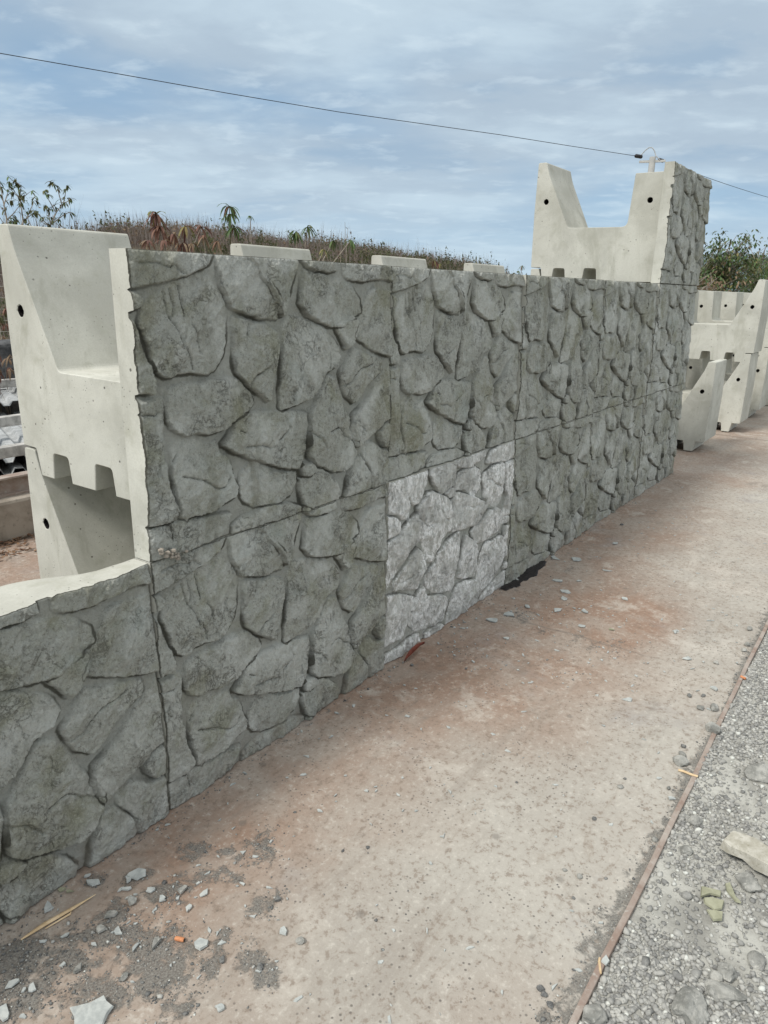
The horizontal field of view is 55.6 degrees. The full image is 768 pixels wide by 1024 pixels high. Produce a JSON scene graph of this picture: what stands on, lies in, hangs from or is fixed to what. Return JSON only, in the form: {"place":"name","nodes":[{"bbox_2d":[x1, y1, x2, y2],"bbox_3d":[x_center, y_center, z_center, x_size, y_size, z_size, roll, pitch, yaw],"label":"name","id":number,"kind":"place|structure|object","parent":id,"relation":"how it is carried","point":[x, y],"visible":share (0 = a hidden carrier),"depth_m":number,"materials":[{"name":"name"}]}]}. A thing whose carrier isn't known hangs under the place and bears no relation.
{"place":"outdoors","nodes":[
{"label":"outdoors","id":0,"kind":"place"},
{"bbox_2d":[0,244,433,339],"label":"hill","id":1,"kind":"structure","parent":0,"point":[137,247],"depth_m":27.41,"materials":[{"name":"plant"}]},
{"bbox_2d":[0,194,526,339],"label":"scrub","id":2,"kind":"object","parent":1,"relation":"on","point":[137,233],"visible":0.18,"depth_m":30.00,"materials":[{"name":"brown plant"}]},
{"bbox_2d":[0,405,767,1023],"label":"pavement","id":3,"kind":"structure","parent":0,"point":[516,917],"depth_m":2.48,"materials":[{"name":"concrete"}]},
{"bbox_2d":[0,1003,8,1021],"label":"concrete flake","id":4,"kind":"object","parent":3,"relation":"on","point":[4,1013],"visible":1,"depth_m":1.77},
{"bbox_2d":[5,978,19,988],"bbox_3d":[-0.941,1.193,1.843,0.032,0.005,0.022,-4,18,-16],"label":"concrete flake","id":5,"kind":"object","parent":3,"relation":"on","point":[11,983],"visible":1,"depth_m":1.84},
{"bbox_2d":[0,492,34,543],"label":"curb wall","id":6,"kind":"structure","parent":3,"relation":"on","point":[16,518],"depth_m":4.97,"materials":[{"name":"concrete"}]},
{"bbox_2d":[0,471,29,497],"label":"steel beam","id":7,"kind":"structure","parent":6,"relation":"on","point":[13,484],"depth_m":5.04,"materials":[{"name":"metal"}]},
{"bbox_2d":[0,533,36,557],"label":"leaf litter","id":8,"kind":"object","parent":3,"relation":"on","point":[9,542],"visible":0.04,"depth_m":4.87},
{"bbox_2d":[28,982,35,991],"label":"concrete flake","id":9,"kind":"object","parent":3,"relation":"on","point":[31,988],"visible":1,"depth_m":1.83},
{"bbox_2d":[44,901,53,912],"bbox_3d":[-0.957,1.122,2.074,0.026,0.005,0.040,-9,22,-33],"label":"concrete flake","id":10,"kind":"object","parent":3,"relation":"on","point":[48,907],"visible":1,"depth_m":2.07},
{"bbox_2d":[21,894,95,939],"bbox_3d":[-0.907,1.134,2.039,0.021,0.012,0.212,17,23,41],"label":"wood splinter","id":11,"kind":"object","parent":3,"relation":"on","point":[49,921],"visible":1,"depth_m":2.03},
{"bbox_2d":[73,962,81,973],"bbox_3d":[-0.793,1.182,1.885,0.028,0.009,0.016,-15,23,-43],"label":"concrete flake","id":12,"kind":"object","parent":3,"relation":"on","point":[77,968],"visible":1,"depth_m":1.88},
{"bbox_2d":[0,559,169,925],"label":"retaining block","id":13,"kind":"structure","parent":3,"relation":"on","point":[83,780],"depth_m":2.09,"materials":[{"name":"concrete"}]},
{"bbox_2d":[70,995,113,1023],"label":"concrete shard","id":14,"kind":"object","parent":3,"relation":"on","point":[97,1010],"visible":1,"depth_m":1.77,"materials":[{"name":"concrete"}]},
{"bbox_2d":[86,879,99,886],"bbox_3d":[-0.864,1.099,2.157,0.048,0.007,0.025,1,17,-2],"label":"concrete flake","id":15,"kind":"object","parent":3,"relation":"on","point":[92,882],"visible":1,"depth_m":2.15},
{"bbox_2d":[96,924,106,933],"bbox_3d":[-0.779,1.146,2.004,0.026,0.009,0.026,-11,21,-34],"label":"concrete flake","id":16,"kind":"object","parent":3,"relation":"on","point":[100,928],"visible":1,"depth_m":2.00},
{"bbox_2d":[104,910,117,918],"bbox_3d":[-0.770,1.132,2.051,0.037,0.009,0.022,-5,18,-20],"label":"concrete flake","id":17,"kind":"object","parent":3,"relation":"on","point":[111,913],"visible":1,"depth_m":2.05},
{"bbox_2d":[114,926,121,934],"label":"concrete flake","id":18,"kind":"object","parent":3,"relation":"on","point":[117,930],"visible":1,"depth_m":2.00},
{"bbox_2d":[120,972,127,981],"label":"stone","id":19,"kind":"object","parent":3,"relation":"on","point":[124,976],"visible":1,"depth_m":1.86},
{"bbox_2d":[121,886,131,890],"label":"concrete flake","id":20,"kind":"object","parent":3,"relation":"on","point":[128,888],"visible":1,"depth_m":2.14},
{"bbox_2d":[127,896,136,905],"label":"stone","id":21,"kind":"object","parent":3,"relation":"on","point":[131,900],"visible":1,"depth_m":2.09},
{"bbox_2d":[126,868,145,880],"bbox_3d":[-0.742,1.090,2.196,0.054,0.006,0.046,8,18,20],"label":"concrete flake","id":22,"kind":"object","parent":3,"relation":"on","point":[137,874],"visible":1,"depth_m":2.19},
{"bbox_2d":[146,887,154,892],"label":"concrete flake","id":23,"kind":"object","parent":3,"relation":"on","point":[150,889],"visible":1,"depth_m":2.13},
{"bbox_2d":[152,937,160,949],"bbox_3d":[-0.620,1.162,1.962,0.018,0.011,0.037,9,19,24],"label":"concrete flake","id":24,"kind":"object","parent":3,"relation":"on","point":[156,941],"visible":1,"depth_m":1.96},
{"bbox_2d":[159,895,165,901],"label":"concrete flake","id":25,"kind":"object","parent":3,"relation":"on","point":[162,898],"visible":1,"depth_m":2.10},
{"bbox_2d":[174,936,184,941],"bbox_3d":[-0.555,1.161,1.977,0.028,0.011,0.012,5,17,11],"label":"orange plug","id":26,"kind":"object","parent":3,"relation":"on","point":[179,939],"visible":1,"depth_m":1.97,"materials":[{"name":"plastic"}]},
{"bbox_2d":[177,885,187,893],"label":"concrete flake","id":27,"kind":"object","parent":3,"relation":"on","point":[182,889],"visible":1,"depth_m":2.14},
{"bbox_2d":[194,937,207,950],"bbox_3d":[-0.493,1.165,1.965,0.034,0.009,0.035,12,20,34],"label":"flat stone","id":28,"kind":"object","parent":3,"relation":"on","point":[200,944],"visible":1,"depth_m":1.96,"materials":[{"name":"stone"}]},
{"bbox_2d":[199,888,207,896],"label":"concrete flake","id":29,"kind":"object","parent":3,"relation":"on","point":[203,892],"visible":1,"depth_m":2.13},
{"bbox_2d":[25,447,387,809],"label":"retaining block","id":30,"kind":"structure","parent":3,"relation":"on","point":[266,634],"depth_m":2.78,"materials":[{"name":"concrete"}]},
{"bbox_2d":[0,224,393,561],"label":"retaining block","id":31,"kind":"structure","parent":30,"relation":"on","point":[182,402],"depth_m":2.57,"materials":[{"name":"concrete"}]},
{"bbox_2d":[158,548,187,559],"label":"mortar crumbs","id":32,"kind":"object","parent":31,"relation":"attached to","point":[166,555],"visible":1,"depth_m":2.23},
{"bbox_2d":[215,1003,224,1011],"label":"concrete flake","id":33,"kind":"object","parent":3,"relation":"on","point":[220,1007],"visible":1,"depth_m":1.79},
{"bbox_2d":[219,955,224,962],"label":"stone","id":34,"kind":"object","parent":3,"relation":"on","point":[221,958],"visible":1,"depth_m":1.92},
{"bbox_2d":[256,962,262,970],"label":"stone","id":35,"kind":"object","parent":3,"relation":"on","point":[259,967],"visible":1,"depth_m":1.90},
{"bbox_2d":[279,926,286,935],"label":"concrete flake","id":36,"kind":"object","parent":3,"relation":"on","point":[283,931],"visible":1,"depth_m":2.01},
{"bbox_2d":[295,936,304,944],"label":"stone","id":37,"kind":"object","parent":3,"relation":"on","point":[299,940],"visible":1,"depth_m":1.98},
{"bbox_2d":[0,493,766,1023],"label":"grit","id":38,"kind":"object","parent":3,"relation":"on","point":[148,993],"visible":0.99,"depth_m":1.96,"materials":[{"name":"gravel"}]},
{"bbox_2d":[19,487,766,1023],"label":"concrete crumbs","id":39,"kind":"object","parent":3,"relation":"on","point":[63,963],"visible":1,"depth_m":2.39,"materials":[{"name":"concrete"}]},
{"bbox_2d":[404,642,424,661],"bbox_3d":[0.149,0.678,3.542,0.026,0.042,0.187,13,21,33],"label":"dry leaf","id":40,"kind":"object","parent":3,"relation":"on","point":[414,648],"visible":1,"depth_m":3.54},
{"bbox_2d":[383,440,514,663],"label":"retaining block","id":41,"kind":"structure","parent":3,"relation":"on","point":[447,526],"depth_m":3.70,"materials":[{"name":"concrete"}]},
{"bbox_2d":[230,244,524,480],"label":"retaining block","id":42,"kind":"structure","parent":41,"relation":"on","point":[456,340],"depth_m":3.47,"materials":[{"name":"concrete"}]},
{"bbox_2d":[486,618,497,622],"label":"concrete flake","id":43,"kind":"object","parent":3,"relation":"on","point":[494,620],"visible":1,"depth_m":3.94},
{"bbox_2d":[500,560,546,589],"bbox_3d":[0.901,0.394,4.593,0.119,0.004,0.653,13,21,33],"label":"tar patch","id":44,"kind":"object","parent":3,"relation":"on","point":[529,572],"visible":0.92,"depth_m":4.57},
{"bbox_2d":[536,984,544,991],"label":"stone","id":45,"kind":"object","parent":3,"relation":"on","point":[540,988],"visible":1,"depth_m":1.86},
{"bbox_2d":[504,414,592,583],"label":"retaining block","id":46,"kind":"structure","parent":3,"relation":"on","point":[544,522],"depth_m":4.70,"materials":[{"name":"concrete"}]},
{"bbox_2d":[371,255,605,438],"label":"retaining block","id":47,"kind":"structure","parent":46,"relation":"on","point":[561,332],"depth_m":4.45,"materials":[{"name":"concrete"}]},
{"bbox_2d":[546,1001,552,1008],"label":"stone","id":48,"kind":"object","parent":3,"relation":"on","point":[550,1004],"visible":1,"depth_m":1.82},
{"bbox_2d":[581,396,644,532],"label":"retaining block","id":49,"kind":"structure","parent":3,"relation":"on","point":[615,436],"depth_m":5.71,"materials":[{"name":"concrete"}]},
{"bbox_2d":[463,263,658,412],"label":"retaining block","id":50,"kind":"structure","parent":49,"relation":"on","point":[625,337],"depth_m":5.46,"materials":[{"name":"concrete"}]},
{"bbox_2d":[633,383,684,497],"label":"retaining block","id":51,"kind":"structure","parent":3,"relation":"on","point":[661,413],"depth_m":6.66,"materials":[{"name":"concrete"}]},
{"bbox_2d":[530,269,697,394],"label":"retaining block","id":52,"kind":"structure","parent":51,"relation":"on","point":[671,334],"depth_m":6.42,"materials":[{"name":"concrete"}]},
{"bbox_2d":[531,161,711,285],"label":"retaining block","id":53,"kind":"structure","parent":52,"relation":"on","point":[658,237],"depth_m":6.34,"materials":[{"name":"concrete"}]},
{"bbox_2d":[672,755,688,766],"bbox_3d":[1.129,0.949,2.771,0.061,0.043,0.044,8,18,22],"label":"stone","id":54,"kind":"object","parent":3,"relation":"on","point":[680,760],"visible":1,"depth_m":2.76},
{"bbox_2d":[678,769,697,777],"bbox_3d":[1.134,0.974,2.714,0.070,0.010,0.013,13,21,33],"label":"wood stick","id":55,"kind":"object","parent":3,"relation":"on","point":[686,772],"visible":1,"depth_m":2.71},
{"bbox_2d":[677,359,726,450],"bbox_3d":[3.244,-1.332,8.678,1.332,1.020,1.247,13,21,33],"label":"stored block","id":56,"kind":"object","parent":3,"relation":"on","point":[698,420],"depth_m":8.21,"materials":[{"name":"concrete"}]},
{"bbox_2d":[705,722,720,733],"bbox_3d":[1.350,0.887,2.989,0.059,0.041,0.053,10,19,26],"label":"stone","id":57,"kind":"object","parent":3,"relation":"on","point":[713,727],"visible":1,"depth_m":2.97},
{"bbox_2d":[710,703,717,710],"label":"stone","id":58,"kind":"object","parent":3,"relation":"on","point":[713,706],"visible":1,"depth_m":3.13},
{"bbox_2d":[682,352,758,431],"bbox_3d":[4.256,-1.694,9.931,1.332,1.020,1.247,13,21,33],"label":"stored block","id":59,"kind":"object","parent":3,"relation":"on","point":[738,386],"depth_m":9.46,"materials":[{"name":"concrete"}]},
{"bbox_2d":[689,280,767,361],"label":"stored block","id":60,"kind":"object","parent":59,"relation":"on","point":[741,334],"depth_m":9.30,"materials":[{"name":"concrete"}]},
{"bbox_2d":[0,0,767,274],"label":"sky","id":61,"kind":"structure","parent":0,"point":[685,80],"materials":[{"name":"blue"}]},
{"bbox_2d":[578,630,767,1023],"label":"gravel ground","id":62,"kind":"structure","parent":0,"point":[728,919],"depth_m":2.16,"materials":[{"name":"gravel"}]},
{"bbox_2d":[582,1003,607,1023],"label":"stone","id":63,"kind":"object","parent":62,"relation":"on","point":[594,1013],"visible":1,"depth_m":1.79,"materials":[{"name":"stone"}]},
{"bbox_2d":[666,941,674,947],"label":"stone","id":64,"kind":"object","parent":62,"relation":"on","point":[669,944],"visible":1,"depth_m":2.00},
{"bbox_2d":[679,845,692,855],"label":"stone","id":65,"kind":"object","parent":62,"relation":"on","point":[686,849],"visible":1,"depth_m":2.33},
{"bbox_2d":[671,986,708,1023],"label":"stone","id":66,"kind":"object","parent":62,"relation":"on","point":[689,1005],"visible":1,"depth_m":1.81,"materials":[{"name":"stone"}]},
{"bbox_2d":[688,815,701,826],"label":"stone","id":67,"kind":"object","parent":62,"relation":"on","point":[695,820],"visible":1,"depth_m":2.46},
{"bbox_2d":[700,886,720,897],"bbox_3d":[0.973,1.136,2.164,0.060,0.008,0.044,7,18,18],"label":"mortar piece","id":68,"kind":"object","parent":62,"relation":"on","point":[705,891],"visible":1,"depth_m":2.17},
{"bbox_2d":[704,985,717,1001],"bbox_3d":[0.842,1.233,1.867,0.037,0.027,0.035,14,21,36],"label":"stone","id":69,"kind":"object","parent":62,"relation":"on","point":[710,990],"visible":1,"depth_m":1.86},
{"bbox_2d":[703,897,723,909],"bbox_3d":[0.965,1.145,2.134,0.053,0.008,0.052,12,19,34],"label":"mortar piece","id":70,"kind":"object","parent":62,"relation":"on","point":[713,903],"visible":1,"depth_m":2.13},
{"bbox_2d":[707,909,722,920],"bbox_3d":[0.958,1.158,2.093,0.044,0.009,0.039,0,17,-4],"label":"mortar piece","id":71,"kind":"object","parent":62,"relation":"on","point":[715,915],"visible":1,"depth_m":2.09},
{"bbox_2d":[708,970,723,981],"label":"stone","id":72,"kind":"object","parent":62,"relation":"on","point":[716,975],"visible":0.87,"depth_m":1.90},
{"bbox_2d":[704,979,747,1003],"bbox_3d":[0.878,1.232,1.867,0.104,0.039,0.057,10,19,26],"label":"stone","id":73,"kind":"object","parent":62,"relation":"on","point":[728,992],"visible":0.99,"depth_m":1.85,"materials":[{"name":"stone"}]},
{"bbox_2d":[717,963,737,982],"bbox_3d":[0.902,1.214,1.914,0.050,0.046,0.057,11,19,29],"label":"stone","id":74,"kind":"object","parent":62,"relation":"on","point":[728,972],"visible":0.92,"depth_m":1.90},
{"bbox_2d":[725,882,740,902],"bbox_3d":[1.038,1.135,2.174,0.025,0.007,0.079,1,17,0],"label":"mortar piece","id":75,"kind":"object","parent":62,"relation":"on","point":[730,891],"visible":1,"depth_m":2.17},
{"bbox_2d":[720,831,767,875],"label":"stone slab","id":76,"kind":"object","parent":62,"relation":"on","point":[751,851],"depth_m":2.29,"materials":[{"name":"stone"}]},
{"bbox_2d":[734,872,761,892],"bbox_3d":[1.106,1.128,2.217,0.056,0.043,0.081,-8,19,-27],"label":"stone","id":77,"kind":"object","parent":62,"relation":"on","point":[748,882],"visible":1,"depth_m":2.20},
{"bbox_2d":[743,763,767,783],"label":"stone","id":78,"kind":"object","parent":62,"relation":"on","point":[757,772],"visible":0.98,"depth_m":2.70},
{"bbox_2d":[747,950,765,969],"bbox_3d":[1.004,1.208,1.962,0.044,0.033,0.058,9,19,24],"label":"stone","id":79,"kind":"object","parent":62,"relation":"on","point":[756,959],"visible":1,"depth_m":1.95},
{"bbox_2d":[686,347,767,416],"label":"stored block","id":80,"kind":"object","parent":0,"point":[696,368],"depth_m":10.71,"materials":[{"name":"concrete"}]},
{"bbox_2d":[697,290,767,354],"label":"stored block","id":81,"kind":"object","parent":80,"relation":"on","point":[709,305],"depth_m":10.78,"materials":[{"name":"concrete"}]},
{"bbox_2d":[717,291,743,320],"bbox_3d":[6.105,-3.253,12.084,1.332,1.020,1.247,13,21,33],"label":"stored block","id":82,"kind":"object","parent":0,"point":[731,304],"depth_m":12.02,"materials":[{"name":"concrete"}]},
{"bbox_2d":[702,253,767,291],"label":"hills","id":83,"kind":"structure","parent":0,"point":[739,268],"depth_m":367.59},
{"bbox_2d":[731,354,739,371],"bbox_3d":[6.973,-2.760,13.615,1.332,1.020,1.247,13,21,33],"label":"stored block","id":84,"kind":"object","parent":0,"point":[734,365],"depth_m":13.59,"materials":[{"name":"concrete"}]},
{"bbox_2d":[710,356,767,404],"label":"stored block","id":85,"kind":"object","parent":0,"point":[728,372],"depth_m":12.37,"materials":[{"name":"concrete"}]},
{"bbox_2d":[739,292,750,304],"bbox_3d":[7.019,-3.618,13.345,1.332,1.020,1.247,13,21,33],"label":"stored block","id":86,"kind":"object","parent":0,"point":[746,296],"depth_m":13.24,"materials":[{"name":"concrete"}]},
{"label":"ground","id":87,"kind":"structure","parent":0,"visible":0},
{"bbox_2d":[0,291,14,414],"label":"undergrowth","id":88,"kind":"object","parent":87,"relation":"on","point":[8,370],"visible":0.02,"depth_m":8.24,"materials":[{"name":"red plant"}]},
{"bbox_2d":[0,339,19,414],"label":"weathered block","id":89,"kind":"structure","parent":87,"relation":"on","point":[5,349],"depth_m":8.69,"materials":[{"name":"concrete"}]},
{"bbox_2d":[0,181,23,224],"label":"bare sapling","id":90,"kind":"object","parent":87,"relation":"on","point":[15,221],"visible":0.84,"depth_m":7.85,"materials":[{"name":"green plant"}]},
{"bbox_2d":[7,175,39,224],"bbox_3d":[-4.006,-2.309,8.414,0.274,2.854,0.421,13,21,33],"label":"bare sapling","id":91,"kind":"object","parent":87,"relation":"on","point":[20,197],"visible":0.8,"depth_m":8.04,"materials":[{"name":"green plant"}]},
{"bbox_2d":[27,180,76,227],"bbox_3d":[-3.760,-2.350,8.576,0.250,2.848,0.735,10,19,27],"label":"bare sapling","id":92,"kind":"object","parent":87,"relation":"on","point":[52,221],"visible":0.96,"depth_m":8.27,"materials":[{"name":"green plant"}]},
{"bbox_2d":[136,232,188,251],"bbox_3d":[-2.480,-1.988,8.368,0.343,2.332,0.727,13,21,33],"label":"drooping plant","id":93,"kind":"object","parent":87,"relation":"on","point":[173,241],"visible":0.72,"depth_m":8.08,"materials":[{"name":"brown plant"}]},
{"bbox_2d":[144,211,212,251],"bbox_3d":[-2.599,-2.455,9.420,0.415,2.605,1.051,13,21,33],"label":"drooping plant","id":94,"kind":"object","parent":87,"relation":"on","point":[157,228],"visible":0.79,"depth_m":8.89,"materials":[{"name":"brown plant"}]},
{"bbox_2d":[188,235,224,253],"bbox_3d":[-2.282,-2.287,9.327,0.297,2.351,0.593,13,21,33],"label":"drooping plant","id":95,"kind":"object","parent":87,"relation":"on","point":[203,238],"visible":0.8,"depth_m":8.95,"materials":[{"name":"brown plant"}]},
{"bbox_2d":[218,203,246,243],"bbox_3d":[-2.108,-2.859,10.391,0.339,2.829,0.582,4,17,8],"label":"drooping plant","id":96,"kind":"object","parent":87,"relation":"on","point":[231,231],"visible":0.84,"depth_m":9.98,"materials":[{"name":"green plant"}]},
{"bbox_2d":[288,225,361,261],"bbox_3d":[-0.946,-3.116,11.612,0.440,2.656,1.603,13,21,33],"label":"drooping plant","id":97,"kind":"object","parent":87,"relation":"on","point":[296,236],"visible":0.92,"depth_m":11.01,"materials":[{"name":"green plant"}]},
{"bbox_2d":[319,249,330,260],"bbox_3d":[-1.146,-2.594,10.508,0.328,2.295,0.987,13,21,33],"label":"drooping plant","id":98,"kind":"object","parent":87,"relation":"on","point":[323,250],"visible":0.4,"depth_m":10.43,"materials":[{"name":"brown plant"}]},
{"bbox_2d":[317,230,365,263],"bbox_3d":[-0.819,-4.064,14.190,0.179,2.972,1.513,13,21,33],"label":"bare shrub","id":99,"kind":"object","parent":87,"relation":"on","point":[341,240],"visible":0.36,"depth_m":13.90,"materials":[{"name":"brown plant"}]},
{"bbox_2d":[429,259,442,268],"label":"drooping plant","id":100,"kind":"object","parent":87,"relation":"on","point":[435,263],"visible":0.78,"depth_m":14.99,"materials":[{"name":"brown plant"}]},
{"bbox_2d":[639,156,665,171],"bbox_3d":[6.622,-6.404,18.812,0.616,5.050,0.273,13,21,33],"label":"utility pole","id":101,"kind":"object","parent":87,"relation":"on","point":[652,161],"visible":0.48,"depth_m":18.08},
{"bbox_2d":[634,154,642,158],"bbox_3d":[6.280,-8.778,17.961,0.260,0.092,0.090,-8,19,-28],"label":"cable clamp","id":102,"kind":"object","parent":101,"relation":"attached to","point":[639,156],"visible":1,"depth_m":17.92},
{"bbox_2d":[0,53,634,155],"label":"power cable","id":103,"kind":"object","parent":102,"relation":"attached to","point":[293,104],"visible":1,"depth_m":13.57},
{"bbox_2d":[568,620,767,1023],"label":"steel edge rail","id":104,"kind":"object","parent":87,"relation":"on","point":[575,1018],"visible":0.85,"depth_m":2.27,"materials":[{"name":"metal"}]},
{"bbox_2d":[601,955,608,964],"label":"concrete flake","id":105,"kind":"object","parent":104,"relation":"on","point":[605,960],"visible":1,"depth_m":1.94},
{"bbox_2d":[697,261,750,291],"bbox_3d":[7.908,-4.907,18.212,1.982,2.618,2.212,-2,17,-10],"label":"tree","id":106,"kind":"object","parent":87,"relation":"on","point":[707,287],"visible":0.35,"depth_m":17.96,"materials":[{"name":"green plant"}]},
{"bbox_2d":[697,228,767,292],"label":"tree","id":107,"kind":"object","parent":87,"relation":"on","point":[719,259],"visible":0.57,"depth_m":19.06,"materials":[{"name":"green plant"}]},
{"bbox_2d":[731,247,767,292],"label":"tree","id":108,"kind":"object","parent":87,"relation":"on","point":[754,275],"visible":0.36,"depth_m":20.45,"materials":[{"name":"green plant"}]},
{"bbox_3d":[-3.335,-0.422,6.554,2.400,0.049,2.200,-10,20,-33],"label":"corrugated sheet","id":109,"kind":"object","parent":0,"visible":0},
{"bbox_2d":[0,468,24,475],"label":"corrugated sheet","id":110,"kind":"object","parent":109,"relation":"on","point":[17,470],"depth_m":6.06,"materials":[{"name":"metal"}]},
{"bbox_2d":[0,456,26,474],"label":"corrugated sheet","id":111,"kind":"object","parent":110,"relation":"on","point":[10,468],"visible":0.06,"depth_m":5.79,"materials":[{"name":"metal"}]},
{"bbox_2d":[0,411,25,462],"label":"corrugated sheet","id":112,"kind":"object","parent":111,"relation":"on","point":[9,435],"visible":0.12,"depth_m":6.43,"materials":[{"name":"metal"}]},
{"bbox_2d":[0,387,17,405],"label":"corrugated sheet","id":113,"kind":"object","parent":112,"relation":"on","point":[10,394],"visible":0.06,"depth_m":7.64,"materials":[{"name":"metal"}]},
{"bbox_2d":[0,378,15,387],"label":"timber batten","id":114,"kind":"object","parent":113,"relation":"on","point":[5,383],"visible":0.11,"depth_m":7.98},
{"bbox_2d":[0,414,21,427],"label":"timber batten","id":115,"kind":"object","parent":112,"relation":"on","point":[10,420],"visible":0.2,"depth_m":6.21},
{"bbox_2d":[0,442,30,458],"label":"timber batten","id":116,"kind":"object","parent":112,"relation":"on","point":[12,450],"visible":0.2,"depth_m":5.54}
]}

